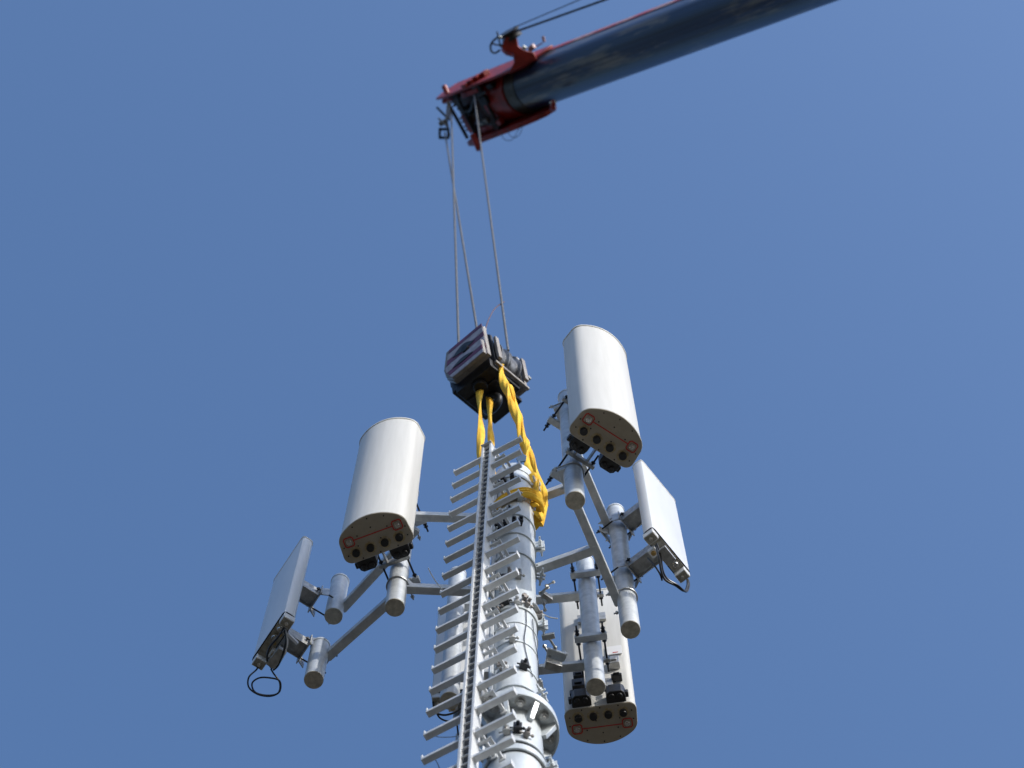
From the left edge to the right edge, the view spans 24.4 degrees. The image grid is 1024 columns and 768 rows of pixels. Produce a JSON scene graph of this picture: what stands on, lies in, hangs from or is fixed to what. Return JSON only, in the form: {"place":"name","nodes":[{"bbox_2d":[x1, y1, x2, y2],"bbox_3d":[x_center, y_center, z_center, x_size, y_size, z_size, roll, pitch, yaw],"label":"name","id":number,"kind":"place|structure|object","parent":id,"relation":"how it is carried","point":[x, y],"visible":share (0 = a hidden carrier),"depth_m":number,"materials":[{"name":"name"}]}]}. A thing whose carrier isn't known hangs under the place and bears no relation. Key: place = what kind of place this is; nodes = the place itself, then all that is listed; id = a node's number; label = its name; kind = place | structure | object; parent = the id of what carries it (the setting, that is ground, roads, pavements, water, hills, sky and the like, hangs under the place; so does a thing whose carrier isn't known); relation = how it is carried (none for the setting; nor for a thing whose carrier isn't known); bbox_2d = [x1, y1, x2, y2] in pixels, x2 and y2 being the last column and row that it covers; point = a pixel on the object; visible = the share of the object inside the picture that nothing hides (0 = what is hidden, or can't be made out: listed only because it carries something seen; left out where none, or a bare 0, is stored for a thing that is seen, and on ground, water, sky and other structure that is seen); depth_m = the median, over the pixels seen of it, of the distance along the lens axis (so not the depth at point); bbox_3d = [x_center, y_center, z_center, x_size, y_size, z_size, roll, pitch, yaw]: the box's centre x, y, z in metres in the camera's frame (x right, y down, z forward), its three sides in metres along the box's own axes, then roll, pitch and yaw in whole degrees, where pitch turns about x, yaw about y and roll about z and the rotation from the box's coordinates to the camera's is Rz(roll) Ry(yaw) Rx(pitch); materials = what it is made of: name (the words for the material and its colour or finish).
{"place":"outdoors","nodes":[
{"label":"outdoors","id":0,"kind":"place"},
{"bbox_2d":[0,0,1023,767],"label":"sky","id":1,"kind":"structure","parent":0,"point":[227,253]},
{"bbox_2d":[436,0,837,150],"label":"crane boom","id":2,"kind":"object","parent":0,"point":[523,87],"visible":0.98,"depth_m":26.59,"materials":[{"name":"metal"}]},
{"bbox_2d":[450,110,459,342],"bbox_3d":[-0.544,-1.704,22.261,0.452,12.075,0.019,-34,-77,9],"label":"wire rope","id":3,"kind":"object","parent":2,"relation":"attached to","point":[456,284],"visible":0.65,"depth_m":20.40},
{"bbox_2d":[444,132,477,327],"bbox_3d":[-0.508,-1.618,22.172,0.019,11.753,0.819,44,-79,-11],"label":"wire rope","id":4,"kind":"object","parent":2,"relation":"attached to","point":[469,282],"visible":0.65,"depth_m":20.14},
{"bbox_2d":[473,94,509,350],"bbox_3d":[-0.236,-1.812,22.113,0.445,11.805,0.019,-11,-74,3],"label":"wire rope","id":5,"kind":"object","parent":2,"relation":"hanging from","point":[500,292],"visible":1,"depth_m":19.98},
{"bbox_2d":[444,302,530,423],"bbox_3d":[-0.176,-0.241,16.952,0.459,2.066,0.558,-44,-79,11],"label":"hook block","id":6,"kind":"object","parent":5,"relation":"hanging from","point":[476,358],"depth_m":16.16,"materials":[{"name":"black metal"}]},
{"bbox_2d":[476,389,484,468],"bbox_3d":[-0.171,0.366,14.897,0.165,2.753,0.074,0,-74,0],"label":"lifting sling","id":7,"kind":"object","parent":6,"relation":"hanging from","point":[480,439],"visible":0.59,"depth_m":15.17,"materials":[{"name":"yellow fabric"}]},
{"bbox_2d":[486,396,495,473],"bbox_3d":[-0.129,0.481,14.670,0.064,3.152,0.142,26,-76,-7],"label":"lifting sling","id":8,"kind":"object","parent":6,"relation":"hanging from","point":[489,403],"visible":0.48,"depth_m":15.64,"materials":[{"name":"yellow fabric"}]},
{"bbox_2d":[494,364,548,529],"bbox_3d":[0.036,0.380,14.916,0.356,2.968,0.331,0,-74,0],"label":"lifting sling","id":9,"kind":"object","parent":6,"relation":"hanging from","point":[534,494],"visible":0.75,"depth_m":14.10,"materials":[{"name":"yellow fabric"}]},
{"bbox_2d":[516,453,526,462],"bbox_3d":[0.058,0.450,14.429,0.062,0.063,0.048,0,-74,0],"label":"sling tag","id":10,"kind":"object","parent":9,"relation":"attached to","point":[521,458],"visible":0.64,"depth_m":14.43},
{"bbox_2d":[509,384,547,526],"bbox_3d":[0.091,0.390,14.696,0.284,2.355,0.086,38,-78,-10],"label":"lifting sling","id":11,"kind":"object","parent":6,"relation":"hanging from","point":[534,466],"visible":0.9,"depth_m":14.43,"materials":[{"name":"yellow fabric"}]},
{"bbox_2d":[513,0,578,27],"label":"wire rope","id":12,"kind":"object","parent":2,"relation":"attached to","point":[546,13],"visible":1,"depth_m":26.73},
{"bbox_2d":[515,0,606,32],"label":"wire rope","id":13,"kind":"object","parent":2,"relation":"attached to","point":[558,16],"visible":1,"depth_m":26.58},
{"label":"ground","id":14,"kind":"structure","parent":0,"visible":0},
{"bbox_2d":[479,463,558,767],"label":"tower pole","id":15,"kind":"object","parent":14,"relation":"on","point":[533,728],"visible":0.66,"depth_m":11.33,"materials":[{"name":"metal"}]},
{"bbox_2d":[304,490,489,688],"bbox_3d":[-0.604,1.019,13.421,1.182,1.916,0.394,-25,-76,7],"label":"antenna mounting frame","id":16,"kind":"object","parent":15,"relation":"attached to","point":[400,585],"visible":0.81,"depth_m":12.89,"materials":[{"name":"metal"}]},
{"bbox_2d":[247,536,343,696],"bbox_3d":[-1.187,1.365,13.435,0.401,1.381,0.444,32,-77,-9],"label":"flat panel antenna","id":17,"kind":"object","parent":16,"relation":"attached to","point":[279,637],"visible":0.96,"depth_m":13.05,"materials":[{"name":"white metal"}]},
{"bbox_2d":[339,417,428,582],"bbox_3d":[-0.671,0.734,13.515,0.398,1.790,0.604,-20,-75,6],"label":"panel antenna","id":18,"kind":"object","parent":16,"relation":"attached to","point":[380,513],"visible":0.94,"depth_m":12.98,"materials":[{"name":"white plastic"}]},
{"bbox_2d":[421,435,522,767],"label":"climbing ladder","id":19,"kind":"object","parent":15,"relation":"attached to","point":[476,698],"visible":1,"depth_m":11.57,"materials":[{"name":"metal"}]},
{"bbox_2d":[440,556,605,709],"bbox_3d":[0.033,1.167,13.463,0.892,1.916,0.610,-6,-74,2],"label":"antenna mounting frame","id":20,"kind":"object","parent":15,"relation":"attached to","point":[591,664],"visible":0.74,"depth_m":13.03,"materials":[{"name":"metal"}]},
{"bbox_2d":[431,611,488,739],"bbox_3d":[-0.255,1.718,13.595,0.350,1.385,0.383,-5,-74,1],"label":"flat panel antenna","id":21,"kind":"object","parent":20,"relation":"attached to","point":[456,711],"visible":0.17,"depth_m":13.37,"materials":[{"name":"white metal"}]},
{"bbox_2d":[559,561,637,743],"bbox_3d":[0.466,1.445,13.718,0.398,1.790,0.604,-8,-74,2],"label":"panel antenna","id":22,"kind":"object","parent":20,"relation":"attached to","point":[609,715],"visible":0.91,"depth_m":13.09,"materials":[{"name":"white plastic"}]},
{"bbox_2d":[534,389,639,638],"bbox_3d":[0.295,0.761,13.347,0.520,1.916,0.916,-22,-75,6],"label":"antenna mounting frame","id":23,"kind":"object","parent":15,"relation":"attached to","point":[571,471],"visible":0.66,"depth_m":12.88,"materials":[{"name":"metal"}]},
{"bbox_2d":[543,325,641,484],"bbox_3d":[0.411,0.177,13.356,0.398,1.790,0.604,32,-77,-9],"label":"panel antenna","id":24,"kind":"object","parent":23,"relation":"attached to","point":[598,399],"visible":0.96,"depth_m":12.79,"materials":[{"name":"paint"}]},
{"bbox_2d":[596,460,689,592],"bbox_3d":[0.718,0.918,13.577,0.446,1.462,0.373,-38,-77,10],"label":"flat panel antenna","id":25,"kind":"object","parent":23,"relation":"attached to","point":[653,512],"visible":0.91,"depth_m":13.32,"materials":[{"name":"paint"}]}
]}

